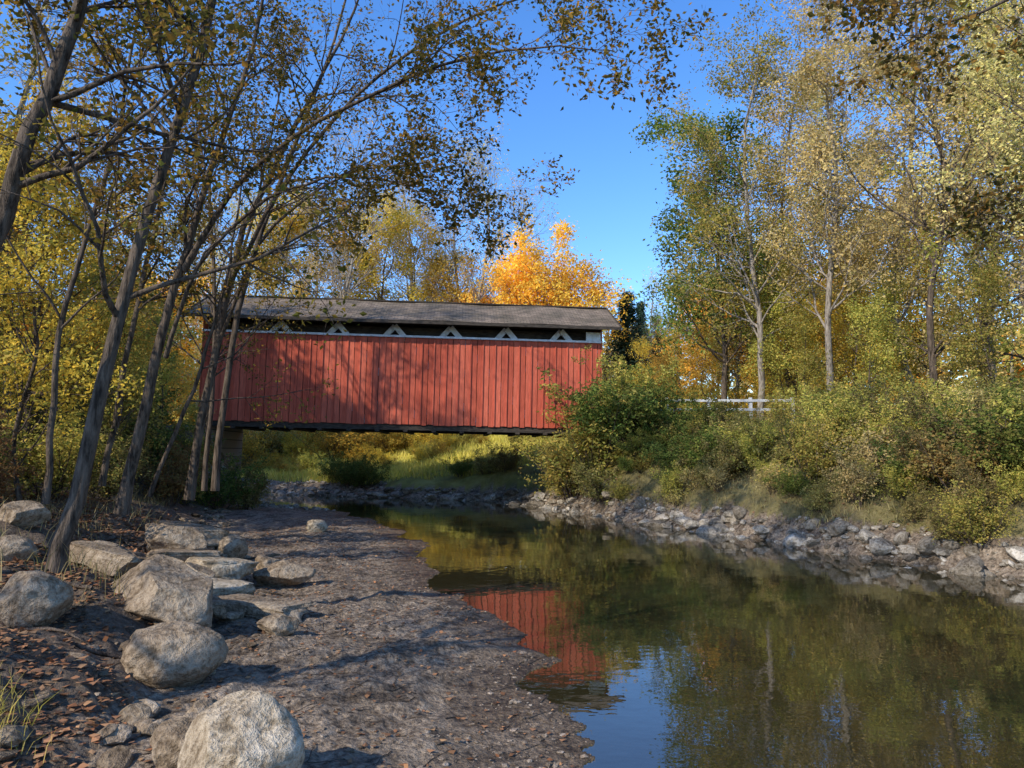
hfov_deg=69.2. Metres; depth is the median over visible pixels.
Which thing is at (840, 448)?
bush
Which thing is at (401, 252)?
cottonwood tree
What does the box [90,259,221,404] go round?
golden maple tree
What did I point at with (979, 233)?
cottonwood tree
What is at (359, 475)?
bush
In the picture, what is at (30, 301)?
yellow maple tree
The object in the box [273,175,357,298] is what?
cottonwood tree
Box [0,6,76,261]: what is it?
yellow maple tree
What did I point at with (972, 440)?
bush
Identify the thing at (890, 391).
bush
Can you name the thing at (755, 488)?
bank grass
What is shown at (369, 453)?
bush
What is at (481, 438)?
bush
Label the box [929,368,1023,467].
bush
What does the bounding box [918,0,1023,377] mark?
cottonwood tree
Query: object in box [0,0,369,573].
leaning tree
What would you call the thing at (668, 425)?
bush
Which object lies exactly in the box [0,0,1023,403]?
sky
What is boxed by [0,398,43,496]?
bush
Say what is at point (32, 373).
young maple tree
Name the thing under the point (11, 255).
golden maple tree
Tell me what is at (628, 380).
bush
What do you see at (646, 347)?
young maple tree
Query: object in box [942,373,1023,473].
bush
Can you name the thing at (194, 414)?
young tree
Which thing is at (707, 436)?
bush
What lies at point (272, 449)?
bush
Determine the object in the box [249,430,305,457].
bush
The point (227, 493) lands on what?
bush
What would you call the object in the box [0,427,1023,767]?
ground
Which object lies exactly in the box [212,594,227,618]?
stone slab
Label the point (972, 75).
cottonwood tree
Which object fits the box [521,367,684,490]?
bush
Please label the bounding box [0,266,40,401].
young tree
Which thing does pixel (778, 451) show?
bush
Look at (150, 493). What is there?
slender tree
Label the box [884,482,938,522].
bush
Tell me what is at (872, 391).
bush
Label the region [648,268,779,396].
golden maple tree
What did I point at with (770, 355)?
young tree
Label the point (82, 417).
bush
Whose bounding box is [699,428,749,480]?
bush
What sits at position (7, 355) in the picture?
bush
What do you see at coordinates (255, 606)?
stone slab
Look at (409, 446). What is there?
bush
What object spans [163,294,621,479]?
covered bridge
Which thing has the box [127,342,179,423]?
young tree
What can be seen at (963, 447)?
bush
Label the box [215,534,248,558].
boulder
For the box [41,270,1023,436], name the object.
distant trees
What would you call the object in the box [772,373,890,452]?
bush
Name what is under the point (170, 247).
sycamore tree
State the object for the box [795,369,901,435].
bush
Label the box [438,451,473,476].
bush
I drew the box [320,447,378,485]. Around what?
bush
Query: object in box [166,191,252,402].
cottonwood tree
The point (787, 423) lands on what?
bush
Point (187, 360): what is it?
yellow maple tree
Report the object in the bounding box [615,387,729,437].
bush
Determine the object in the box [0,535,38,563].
boulder
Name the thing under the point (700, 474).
bush
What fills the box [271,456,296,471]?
bush
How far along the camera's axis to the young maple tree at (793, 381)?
33.38 m
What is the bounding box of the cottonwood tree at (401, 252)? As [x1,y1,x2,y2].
[373,177,452,300]
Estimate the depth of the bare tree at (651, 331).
58.38 m
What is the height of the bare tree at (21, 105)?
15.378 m
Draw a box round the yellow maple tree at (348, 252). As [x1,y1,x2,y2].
[301,193,391,299]
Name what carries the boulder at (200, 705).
on the ground at (668, 661)
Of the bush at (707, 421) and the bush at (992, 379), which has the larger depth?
the bush at (707, 421)
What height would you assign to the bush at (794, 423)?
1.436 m
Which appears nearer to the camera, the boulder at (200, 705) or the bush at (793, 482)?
the boulder at (200, 705)
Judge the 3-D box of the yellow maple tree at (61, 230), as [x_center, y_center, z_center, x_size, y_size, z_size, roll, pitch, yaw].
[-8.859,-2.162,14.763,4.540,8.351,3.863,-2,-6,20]
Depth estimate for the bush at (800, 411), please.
19.59 m
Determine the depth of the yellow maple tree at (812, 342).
43.70 m
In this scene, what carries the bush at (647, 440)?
on the ground at (668, 661)
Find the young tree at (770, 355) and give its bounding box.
[740,274,812,412]
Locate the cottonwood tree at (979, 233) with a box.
[924,25,1023,380]
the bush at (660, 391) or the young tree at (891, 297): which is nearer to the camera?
the bush at (660, 391)
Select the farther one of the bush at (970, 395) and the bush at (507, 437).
the bush at (507, 437)
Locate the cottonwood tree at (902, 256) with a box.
[791,0,1023,397]
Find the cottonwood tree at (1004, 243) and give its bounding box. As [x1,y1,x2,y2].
[911,0,1023,385]
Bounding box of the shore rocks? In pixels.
[259,479,1023,579]
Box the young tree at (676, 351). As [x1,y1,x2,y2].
[650,308,698,411]
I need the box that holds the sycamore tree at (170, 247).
[109,178,208,416]
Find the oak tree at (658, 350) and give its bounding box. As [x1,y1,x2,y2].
[642,310,686,392]
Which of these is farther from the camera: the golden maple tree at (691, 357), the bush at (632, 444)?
the golden maple tree at (691, 357)
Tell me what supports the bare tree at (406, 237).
on the ground at (668, 661)
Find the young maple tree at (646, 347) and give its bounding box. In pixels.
[627,336,656,387]
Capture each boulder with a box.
[0,500,50,529]
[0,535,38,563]
[0,570,73,628]
[110,554,212,627]
[120,621,228,688]
[145,523,207,551]
[149,712,197,767]
[177,690,304,767]
[186,562,215,576]
[186,698,216,712]
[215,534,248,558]
[252,560,315,586]
[255,555,280,569]
[257,613,299,635]
[306,519,327,531]
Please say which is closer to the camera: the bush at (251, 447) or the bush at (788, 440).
the bush at (788, 440)
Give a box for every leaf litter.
[0,482,225,767]
[580,452,1012,544]
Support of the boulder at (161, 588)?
on the ground at (668, 661)
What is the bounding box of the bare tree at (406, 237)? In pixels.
[364,134,445,301]
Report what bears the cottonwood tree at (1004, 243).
on the ground at (668, 661)
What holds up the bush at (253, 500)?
on the ground at (668, 661)
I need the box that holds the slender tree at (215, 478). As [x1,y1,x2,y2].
[125,0,423,490]
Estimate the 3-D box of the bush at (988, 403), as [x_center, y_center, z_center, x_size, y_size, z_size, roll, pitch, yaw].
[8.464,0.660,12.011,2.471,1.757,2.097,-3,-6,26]
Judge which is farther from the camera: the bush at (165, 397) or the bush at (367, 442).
the bush at (367, 442)
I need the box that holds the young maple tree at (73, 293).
[19,257,137,436]
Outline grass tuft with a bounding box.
[0,665,58,767]
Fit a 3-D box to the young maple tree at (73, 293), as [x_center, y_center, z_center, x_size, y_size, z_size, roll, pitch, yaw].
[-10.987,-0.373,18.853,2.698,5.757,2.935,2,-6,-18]
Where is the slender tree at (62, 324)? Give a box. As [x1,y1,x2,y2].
[0,0,261,503]
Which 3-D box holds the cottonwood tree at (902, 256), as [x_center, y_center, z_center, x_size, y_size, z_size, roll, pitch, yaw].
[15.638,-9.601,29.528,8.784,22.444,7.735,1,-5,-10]
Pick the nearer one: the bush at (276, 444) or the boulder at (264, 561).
the boulder at (264, 561)
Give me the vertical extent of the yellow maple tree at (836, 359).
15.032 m
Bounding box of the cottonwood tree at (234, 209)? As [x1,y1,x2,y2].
[190,184,314,386]
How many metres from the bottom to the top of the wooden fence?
1.150 m
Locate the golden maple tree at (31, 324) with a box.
[1,283,74,379]
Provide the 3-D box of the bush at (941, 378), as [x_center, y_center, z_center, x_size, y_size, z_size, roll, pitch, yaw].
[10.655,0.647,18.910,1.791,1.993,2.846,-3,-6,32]
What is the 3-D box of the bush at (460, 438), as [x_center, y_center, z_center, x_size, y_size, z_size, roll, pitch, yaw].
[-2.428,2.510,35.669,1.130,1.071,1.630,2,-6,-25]
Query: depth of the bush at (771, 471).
15.90 m
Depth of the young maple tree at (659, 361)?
38.04 m
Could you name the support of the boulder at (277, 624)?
on the ground at (668, 661)
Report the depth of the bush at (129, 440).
19.25 m
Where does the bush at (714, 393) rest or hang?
on the ground at (668, 661)
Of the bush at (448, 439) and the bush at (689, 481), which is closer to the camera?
the bush at (689, 481)
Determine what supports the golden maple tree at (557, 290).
on the ground at (668, 661)
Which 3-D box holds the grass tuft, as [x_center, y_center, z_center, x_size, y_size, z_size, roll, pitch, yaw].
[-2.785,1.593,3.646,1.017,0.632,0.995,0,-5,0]
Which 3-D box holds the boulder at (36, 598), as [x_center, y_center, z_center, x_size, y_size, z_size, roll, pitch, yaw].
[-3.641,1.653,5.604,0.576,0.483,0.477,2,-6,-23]
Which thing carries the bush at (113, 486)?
on the ground at (668, 661)
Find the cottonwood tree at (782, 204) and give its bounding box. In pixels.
[701,51,871,396]
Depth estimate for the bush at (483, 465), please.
27.91 m
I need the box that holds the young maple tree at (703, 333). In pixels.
[674,319,720,407]
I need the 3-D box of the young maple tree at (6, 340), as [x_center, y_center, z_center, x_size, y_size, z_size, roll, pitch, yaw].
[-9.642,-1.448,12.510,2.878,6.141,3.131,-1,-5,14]
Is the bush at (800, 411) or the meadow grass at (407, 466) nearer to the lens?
the bush at (800, 411)
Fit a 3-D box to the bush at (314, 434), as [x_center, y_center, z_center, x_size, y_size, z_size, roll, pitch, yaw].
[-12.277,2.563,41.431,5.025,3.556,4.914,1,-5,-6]
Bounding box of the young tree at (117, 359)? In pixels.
[31,253,176,459]
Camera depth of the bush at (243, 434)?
40.25 m
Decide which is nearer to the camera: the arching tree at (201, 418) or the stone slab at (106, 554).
the stone slab at (106, 554)
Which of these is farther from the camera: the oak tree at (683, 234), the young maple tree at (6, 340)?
the oak tree at (683, 234)
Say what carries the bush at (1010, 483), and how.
on the ground at (668, 661)
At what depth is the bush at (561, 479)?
22.05 m
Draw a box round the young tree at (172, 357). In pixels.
[112,303,204,455]
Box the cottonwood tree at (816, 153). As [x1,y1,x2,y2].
[741,0,934,389]
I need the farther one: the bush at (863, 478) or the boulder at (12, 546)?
the bush at (863, 478)
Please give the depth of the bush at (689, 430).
19.68 m
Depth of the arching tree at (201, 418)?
12.81 m
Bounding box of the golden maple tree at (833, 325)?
[775,259,905,397]
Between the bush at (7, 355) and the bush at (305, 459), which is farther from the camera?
the bush at (305, 459)
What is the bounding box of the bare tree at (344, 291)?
[247,103,423,298]
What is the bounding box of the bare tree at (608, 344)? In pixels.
[598,278,632,380]
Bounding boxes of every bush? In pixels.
[0,344,43,383]
[0,384,72,464]
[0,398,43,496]
[0,400,122,500]
[0,423,30,462]
[15,391,146,469]
[31,389,183,433]
[35,402,142,490]
[45,399,159,470]
[66,424,161,500]
[105,381,185,461]
[115,438,212,506]
[125,409,225,468]
[144,443,221,505]
[157,445,273,509]
[186,418,256,449]
[223,452,274,509]
[225,426,281,465]
[243,431,305,456]
[246,430,299,457]
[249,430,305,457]
[264,430,321,453]
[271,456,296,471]
[280,431,317,457]
[284,449,314,465]
[289,431,390,459]
[293,446,324,472]
[302,432,335,451]
[317,450,365,482]
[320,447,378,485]
[329,432,387,452]
[333,455,392,488]
[341,442,370,460]
[348,441,382,460]
[356,450,382,466]
[370,432,412,455]
[372,433,418,451]
[376,447,394,462]
[378,454,398,467]
[398,433,454,446]
[406,439,440,461]
[419,437,445,459]
[424,433,477,442]
[429,438,456,457]
[431,433,456,447]
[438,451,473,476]
[445,434,466,446]
[454,434,473,446]
[469,434,489,444]
[469,440,502,474]
[482,437,523,473]
[505,435,525,442]
[509,414,613,498]
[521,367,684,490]
[530,436,552,443]
[531,449,577,499]
[564,363,671,444]
[564,439,630,504]
[571,344,680,427]
[602,366,699,433]
[603,426,655,457]
[605,476,637,501]
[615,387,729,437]
[615,422,672,459]
[616,453,637,472]
[625,444,657,471]
[638,424,724,479]
[649,458,696,500]
[654,402,736,454]
[655,414,690,445]
[656,412,739,464]
[656,433,686,452]
[660,486,685,507]
[662,385,743,428]
[667,422,708,477]
[669,369,734,407]
[675,462,706,493]
[683,377,744,405]
[690,410,752,472]
[690,451,726,489]
[696,399,741,434]
[699,407,735,430]
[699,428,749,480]
[699,463,731,491]
[700,391,736,407]
[705,421,774,470]
[715,421,788,472]
[718,415,800,471]
[720,412,789,459]
[727,407,783,469]
[728,382,784,415]
[738,411,780,431]
[748,457,798,494]
[749,453,785,482]
[750,405,766,425]
[756,388,803,421]
[756,409,800,468]
[761,396,885,489]
[761,412,804,462]
[762,460,821,497]
[769,421,822,466]
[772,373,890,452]
[782,411,810,444]
[787,376,888,422]
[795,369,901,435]
[798,468,837,514]
[799,380,855,429]
[806,374,912,415]
[813,417,939,489]
[814,451,881,506]
[816,396,912,422]
[819,385,944,464]
[819,423,873,470]
[821,462,859,491]
[824,375,916,453]
[827,452,880,505]
[835,388,906,449]
[857,446,947,502]
[863,419,928,483]
[868,424,955,490]
[874,382,905,410]
[875,383,951,432]
[875,413,1023,497]
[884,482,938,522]
[887,370,1023,410]
[888,373,1020,444]
[895,384,971,454]
[898,374,983,405]
[901,379,1005,441]
[906,371,959,407]
[915,386,1023,481]
[917,489,985,545]
[918,474,1023,549]
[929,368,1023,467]
[937,376,989,405]
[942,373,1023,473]
[942,450,1005,520]
[947,373,1023,425]
[947,375,1023,458]
[947,380,985,421]
[961,415,998,475]
[964,359,1023,396]
[965,404,1023,479]
[975,453,1023,503]
[994,388,1023,467]
[995,394,1023,458]
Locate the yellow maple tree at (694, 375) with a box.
[677,302,734,396]
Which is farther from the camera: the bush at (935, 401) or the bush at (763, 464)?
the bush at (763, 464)
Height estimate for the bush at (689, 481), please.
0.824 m
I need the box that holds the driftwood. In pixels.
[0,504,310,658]
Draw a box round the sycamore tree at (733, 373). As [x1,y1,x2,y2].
[679,166,778,418]
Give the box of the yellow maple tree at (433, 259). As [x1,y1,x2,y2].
[394,218,476,301]
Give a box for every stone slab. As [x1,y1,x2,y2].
[69,540,140,575]
[146,549,221,561]
[152,520,228,547]
[185,557,258,579]
[211,577,255,595]
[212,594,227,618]
[218,593,316,622]
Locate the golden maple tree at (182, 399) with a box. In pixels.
[15,260,199,423]
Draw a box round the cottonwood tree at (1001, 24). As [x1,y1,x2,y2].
[1001,0,1023,234]
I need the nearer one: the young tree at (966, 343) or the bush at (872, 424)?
the bush at (872, 424)
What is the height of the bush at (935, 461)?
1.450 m
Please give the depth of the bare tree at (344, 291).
54.60 m
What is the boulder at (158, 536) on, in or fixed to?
on the ground at (668, 661)
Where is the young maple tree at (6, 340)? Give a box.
[0,185,71,402]
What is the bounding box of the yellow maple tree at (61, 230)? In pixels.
[0,55,166,479]
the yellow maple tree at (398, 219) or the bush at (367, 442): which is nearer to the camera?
the bush at (367, 442)
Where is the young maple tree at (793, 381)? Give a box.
[734,263,824,409]
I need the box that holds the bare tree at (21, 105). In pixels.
[0,0,157,461]
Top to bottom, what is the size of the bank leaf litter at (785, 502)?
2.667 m
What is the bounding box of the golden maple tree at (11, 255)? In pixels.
[0,37,47,276]
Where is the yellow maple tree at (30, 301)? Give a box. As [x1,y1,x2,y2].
[0,152,74,386]
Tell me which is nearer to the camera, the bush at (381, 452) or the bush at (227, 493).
the bush at (227, 493)
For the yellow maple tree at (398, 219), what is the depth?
58.28 m
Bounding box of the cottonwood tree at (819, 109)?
[758,51,919,386]
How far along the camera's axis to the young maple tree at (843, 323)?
30.19 m
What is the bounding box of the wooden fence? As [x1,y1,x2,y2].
[667,398,794,415]
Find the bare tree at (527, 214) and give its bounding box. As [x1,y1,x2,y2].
[478,169,559,303]
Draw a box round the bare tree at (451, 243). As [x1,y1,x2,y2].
[396,127,533,302]
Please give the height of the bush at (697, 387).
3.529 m
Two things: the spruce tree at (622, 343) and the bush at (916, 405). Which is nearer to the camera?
the bush at (916, 405)
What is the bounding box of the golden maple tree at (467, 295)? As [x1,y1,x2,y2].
[444,260,546,304]
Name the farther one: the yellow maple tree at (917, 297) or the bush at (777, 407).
the yellow maple tree at (917, 297)
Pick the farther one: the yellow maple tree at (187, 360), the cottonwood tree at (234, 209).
the cottonwood tree at (234, 209)
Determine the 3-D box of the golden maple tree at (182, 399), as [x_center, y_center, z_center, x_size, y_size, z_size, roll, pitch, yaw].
[-19.312,-0.493,36.846,9.782,11.413,7.450,3,-6,-30]
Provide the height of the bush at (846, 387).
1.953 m
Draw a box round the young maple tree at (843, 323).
[807,240,913,394]
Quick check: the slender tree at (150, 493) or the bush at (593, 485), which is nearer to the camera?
the slender tree at (150, 493)
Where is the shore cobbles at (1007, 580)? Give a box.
[293,481,1023,588]
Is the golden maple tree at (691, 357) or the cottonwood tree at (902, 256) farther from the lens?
the golden maple tree at (691, 357)
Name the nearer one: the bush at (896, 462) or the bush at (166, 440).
the bush at (896, 462)
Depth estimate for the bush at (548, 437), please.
32.48 m
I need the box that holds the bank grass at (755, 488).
[485,447,1023,546]
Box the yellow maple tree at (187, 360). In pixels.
[44,175,200,421]
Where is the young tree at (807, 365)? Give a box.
[772,294,845,408]
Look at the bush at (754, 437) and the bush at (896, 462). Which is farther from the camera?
the bush at (754, 437)
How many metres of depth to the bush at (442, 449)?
32.60 m
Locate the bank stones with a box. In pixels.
[0,452,286,767]
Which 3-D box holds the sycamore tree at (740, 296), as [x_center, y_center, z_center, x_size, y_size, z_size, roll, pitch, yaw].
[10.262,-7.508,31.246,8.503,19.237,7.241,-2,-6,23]
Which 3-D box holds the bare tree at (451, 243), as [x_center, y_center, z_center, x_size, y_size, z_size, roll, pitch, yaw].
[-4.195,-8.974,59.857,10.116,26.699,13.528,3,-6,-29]
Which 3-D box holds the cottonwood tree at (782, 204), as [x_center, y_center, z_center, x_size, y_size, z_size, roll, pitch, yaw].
[13.374,-7.001,35.634,7.933,18.392,7.228,-4,-6,34]
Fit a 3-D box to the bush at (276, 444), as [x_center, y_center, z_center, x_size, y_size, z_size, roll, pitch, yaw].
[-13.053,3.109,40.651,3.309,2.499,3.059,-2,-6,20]
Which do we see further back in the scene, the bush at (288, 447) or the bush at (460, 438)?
the bush at (288, 447)
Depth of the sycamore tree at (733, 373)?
41.02 m
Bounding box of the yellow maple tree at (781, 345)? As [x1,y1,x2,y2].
[733,233,818,411]
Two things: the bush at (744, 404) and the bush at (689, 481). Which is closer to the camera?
the bush at (689, 481)
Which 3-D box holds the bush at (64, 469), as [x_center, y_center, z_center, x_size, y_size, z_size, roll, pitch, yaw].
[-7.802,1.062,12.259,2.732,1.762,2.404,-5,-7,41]
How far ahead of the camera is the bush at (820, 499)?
13.85 m
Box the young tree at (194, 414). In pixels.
[166,392,222,500]
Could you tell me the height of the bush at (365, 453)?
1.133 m
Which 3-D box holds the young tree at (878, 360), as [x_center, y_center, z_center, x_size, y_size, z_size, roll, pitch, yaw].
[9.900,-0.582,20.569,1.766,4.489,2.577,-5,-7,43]
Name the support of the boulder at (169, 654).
on the ground at (668, 661)
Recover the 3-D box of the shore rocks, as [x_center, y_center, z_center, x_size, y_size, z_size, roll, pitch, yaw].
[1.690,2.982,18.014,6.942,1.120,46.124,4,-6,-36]
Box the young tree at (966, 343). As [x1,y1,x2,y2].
[933,244,1021,396]
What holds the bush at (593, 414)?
on the ground at (668, 661)
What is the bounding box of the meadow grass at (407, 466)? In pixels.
[241,417,797,483]
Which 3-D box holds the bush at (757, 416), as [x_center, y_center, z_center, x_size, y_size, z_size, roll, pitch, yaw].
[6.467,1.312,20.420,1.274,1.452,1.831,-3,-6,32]
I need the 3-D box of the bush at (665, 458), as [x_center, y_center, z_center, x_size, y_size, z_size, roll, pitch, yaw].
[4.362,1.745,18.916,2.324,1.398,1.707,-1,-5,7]
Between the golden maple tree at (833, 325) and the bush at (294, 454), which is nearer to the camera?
the bush at (294, 454)
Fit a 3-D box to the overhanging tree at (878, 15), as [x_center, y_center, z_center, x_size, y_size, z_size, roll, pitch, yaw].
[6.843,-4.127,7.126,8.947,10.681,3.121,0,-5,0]
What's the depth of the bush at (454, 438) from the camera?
35.96 m
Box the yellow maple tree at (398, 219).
[333,190,437,300]
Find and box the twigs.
[0,531,574,767]
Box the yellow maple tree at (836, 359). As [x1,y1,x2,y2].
[776,197,891,403]
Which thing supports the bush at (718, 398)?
on the ground at (668, 661)
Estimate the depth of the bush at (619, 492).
19.49 m
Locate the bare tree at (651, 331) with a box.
[608,264,670,380]
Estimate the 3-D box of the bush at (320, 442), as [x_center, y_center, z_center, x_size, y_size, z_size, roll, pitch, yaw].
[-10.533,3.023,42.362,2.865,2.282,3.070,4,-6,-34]
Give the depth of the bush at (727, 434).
18.52 m
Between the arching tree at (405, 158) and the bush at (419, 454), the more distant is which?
the bush at (419, 454)
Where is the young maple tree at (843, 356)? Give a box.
[817,242,914,401]
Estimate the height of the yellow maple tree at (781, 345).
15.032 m
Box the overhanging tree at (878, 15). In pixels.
[799,0,1023,256]
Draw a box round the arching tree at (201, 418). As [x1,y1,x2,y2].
[119,0,634,499]
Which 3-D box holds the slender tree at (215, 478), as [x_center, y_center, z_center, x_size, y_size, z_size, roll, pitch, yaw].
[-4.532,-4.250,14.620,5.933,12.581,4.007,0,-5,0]
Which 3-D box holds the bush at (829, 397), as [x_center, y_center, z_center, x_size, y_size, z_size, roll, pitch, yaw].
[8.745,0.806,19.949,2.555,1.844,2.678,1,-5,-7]
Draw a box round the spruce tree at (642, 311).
[630,300,653,386]
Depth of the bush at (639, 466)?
19.80 m
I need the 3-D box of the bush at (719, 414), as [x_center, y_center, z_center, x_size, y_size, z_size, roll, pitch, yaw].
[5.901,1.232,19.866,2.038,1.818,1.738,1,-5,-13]
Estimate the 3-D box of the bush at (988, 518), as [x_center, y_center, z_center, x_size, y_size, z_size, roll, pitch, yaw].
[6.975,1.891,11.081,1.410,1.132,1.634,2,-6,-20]
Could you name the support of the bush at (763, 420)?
on the ground at (668, 661)
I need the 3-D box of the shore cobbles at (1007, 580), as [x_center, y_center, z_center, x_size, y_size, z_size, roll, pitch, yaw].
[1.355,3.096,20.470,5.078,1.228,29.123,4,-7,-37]
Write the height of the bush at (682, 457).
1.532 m
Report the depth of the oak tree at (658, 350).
61.92 m
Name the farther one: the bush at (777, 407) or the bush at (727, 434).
the bush at (777, 407)
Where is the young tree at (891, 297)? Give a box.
[839,250,936,400]
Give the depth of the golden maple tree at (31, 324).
38.25 m
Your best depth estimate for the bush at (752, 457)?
17.38 m
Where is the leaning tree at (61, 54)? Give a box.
[0,0,341,248]
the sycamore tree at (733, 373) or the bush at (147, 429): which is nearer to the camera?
the bush at (147, 429)
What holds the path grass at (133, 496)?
on the ground at (668, 661)
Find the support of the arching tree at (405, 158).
on the ground at (668, 661)
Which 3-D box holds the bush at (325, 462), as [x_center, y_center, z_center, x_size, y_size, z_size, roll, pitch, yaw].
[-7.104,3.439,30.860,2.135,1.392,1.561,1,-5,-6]
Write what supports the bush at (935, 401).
on the ground at (668, 661)
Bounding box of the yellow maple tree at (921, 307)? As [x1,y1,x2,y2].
[843,173,994,395]
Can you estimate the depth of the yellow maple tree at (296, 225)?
56.97 m
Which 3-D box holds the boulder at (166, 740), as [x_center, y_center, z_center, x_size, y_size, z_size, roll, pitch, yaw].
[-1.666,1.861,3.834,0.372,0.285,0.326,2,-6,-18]
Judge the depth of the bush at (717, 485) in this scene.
17.10 m
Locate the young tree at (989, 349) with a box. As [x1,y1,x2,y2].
[938,252,1023,390]
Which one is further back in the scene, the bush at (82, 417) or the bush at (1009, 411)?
the bush at (82, 417)
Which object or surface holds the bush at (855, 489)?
on the ground at (668, 661)
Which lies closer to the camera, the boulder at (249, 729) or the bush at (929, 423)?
the boulder at (249, 729)
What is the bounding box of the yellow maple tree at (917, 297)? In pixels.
[848,182,982,389]
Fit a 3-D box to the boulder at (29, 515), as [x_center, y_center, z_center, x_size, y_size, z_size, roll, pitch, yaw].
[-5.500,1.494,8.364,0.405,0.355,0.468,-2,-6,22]
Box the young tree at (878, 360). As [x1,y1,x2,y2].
[839,284,905,394]
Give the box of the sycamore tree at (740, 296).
[646,0,868,418]
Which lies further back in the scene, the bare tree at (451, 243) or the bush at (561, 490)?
the bare tree at (451, 243)
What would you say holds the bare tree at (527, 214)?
on the ground at (668, 661)
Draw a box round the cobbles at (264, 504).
[210,457,386,510]
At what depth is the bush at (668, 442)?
19.75 m
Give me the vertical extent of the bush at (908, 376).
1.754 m
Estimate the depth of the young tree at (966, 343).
18.77 m
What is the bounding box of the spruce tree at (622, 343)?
[602,289,662,387]
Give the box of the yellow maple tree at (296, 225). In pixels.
[229,190,335,297]
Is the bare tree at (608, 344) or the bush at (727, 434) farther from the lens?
the bare tree at (608, 344)
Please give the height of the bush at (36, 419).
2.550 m
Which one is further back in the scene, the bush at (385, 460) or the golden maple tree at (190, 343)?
the golden maple tree at (190, 343)
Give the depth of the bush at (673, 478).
17.94 m
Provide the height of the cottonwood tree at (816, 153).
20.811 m
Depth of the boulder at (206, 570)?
8.12 m
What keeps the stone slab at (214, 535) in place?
on the ground at (668, 661)
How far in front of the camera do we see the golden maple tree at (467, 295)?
57.76 m
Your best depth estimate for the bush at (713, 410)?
20.47 m
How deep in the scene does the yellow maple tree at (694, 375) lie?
64.42 m
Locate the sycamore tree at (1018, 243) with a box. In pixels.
[867,0,1023,323]
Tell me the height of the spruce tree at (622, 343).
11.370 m
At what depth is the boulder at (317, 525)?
14.69 m
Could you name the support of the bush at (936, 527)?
on the ground at (668, 661)
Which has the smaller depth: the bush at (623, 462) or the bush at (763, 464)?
the bush at (763, 464)
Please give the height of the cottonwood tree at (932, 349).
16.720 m
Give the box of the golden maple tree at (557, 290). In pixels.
[470,212,637,354]
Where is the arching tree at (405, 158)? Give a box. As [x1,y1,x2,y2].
[113,0,727,514]
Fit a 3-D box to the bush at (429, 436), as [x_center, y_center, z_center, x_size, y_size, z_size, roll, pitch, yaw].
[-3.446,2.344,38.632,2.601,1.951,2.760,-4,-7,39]
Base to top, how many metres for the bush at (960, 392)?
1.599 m
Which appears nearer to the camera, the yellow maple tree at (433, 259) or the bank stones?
the bank stones
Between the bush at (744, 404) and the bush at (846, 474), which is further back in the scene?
the bush at (744, 404)
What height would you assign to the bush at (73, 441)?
2.206 m
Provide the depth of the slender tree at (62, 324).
9.46 m
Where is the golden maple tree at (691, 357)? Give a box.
[678,287,793,404]
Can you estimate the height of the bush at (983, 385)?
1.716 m
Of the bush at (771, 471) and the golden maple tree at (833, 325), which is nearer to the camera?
the bush at (771, 471)
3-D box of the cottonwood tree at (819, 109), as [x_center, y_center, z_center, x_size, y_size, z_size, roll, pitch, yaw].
[17.564,-8.220,39.480,8.385,21.424,7.384,5,-7,-41]
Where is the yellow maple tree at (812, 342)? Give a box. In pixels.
[736,204,834,406]
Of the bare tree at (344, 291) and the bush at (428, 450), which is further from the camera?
the bare tree at (344, 291)
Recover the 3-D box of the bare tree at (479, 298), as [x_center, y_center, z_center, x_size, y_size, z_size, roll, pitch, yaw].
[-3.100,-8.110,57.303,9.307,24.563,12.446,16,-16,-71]
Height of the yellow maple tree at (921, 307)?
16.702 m
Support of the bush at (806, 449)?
on the ground at (668, 661)
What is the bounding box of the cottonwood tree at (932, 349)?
[802,0,1023,385]
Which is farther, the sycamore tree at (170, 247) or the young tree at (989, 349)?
the sycamore tree at (170, 247)
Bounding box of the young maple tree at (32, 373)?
[0,120,160,500]
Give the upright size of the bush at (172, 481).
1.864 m
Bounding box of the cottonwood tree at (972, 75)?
[892,0,1023,365]
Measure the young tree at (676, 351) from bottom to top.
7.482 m
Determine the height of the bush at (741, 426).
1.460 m
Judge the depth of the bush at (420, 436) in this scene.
38.86 m
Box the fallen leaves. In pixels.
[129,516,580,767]
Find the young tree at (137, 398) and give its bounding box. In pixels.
[64,290,172,500]
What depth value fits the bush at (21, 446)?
12.03 m
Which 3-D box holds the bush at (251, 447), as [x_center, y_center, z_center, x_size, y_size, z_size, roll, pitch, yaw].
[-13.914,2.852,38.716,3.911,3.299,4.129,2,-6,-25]
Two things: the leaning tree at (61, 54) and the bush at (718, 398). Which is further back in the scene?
the bush at (718, 398)
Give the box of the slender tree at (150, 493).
[87,0,340,496]
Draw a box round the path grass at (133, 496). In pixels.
[0,421,183,610]
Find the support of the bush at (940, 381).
on the ground at (668, 661)
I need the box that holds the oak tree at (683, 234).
[628,98,807,419]
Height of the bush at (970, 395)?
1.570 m
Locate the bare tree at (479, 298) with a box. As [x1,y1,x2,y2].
[397,119,541,302]
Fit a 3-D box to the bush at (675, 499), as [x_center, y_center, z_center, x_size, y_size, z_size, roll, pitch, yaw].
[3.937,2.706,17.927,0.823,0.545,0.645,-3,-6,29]
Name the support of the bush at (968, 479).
on the ground at (668, 661)
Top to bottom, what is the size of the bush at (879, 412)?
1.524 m
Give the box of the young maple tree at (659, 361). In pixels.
[649,351,680,413]
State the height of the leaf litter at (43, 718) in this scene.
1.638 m
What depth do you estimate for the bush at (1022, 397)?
11.97 m
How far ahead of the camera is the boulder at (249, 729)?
3.40 m

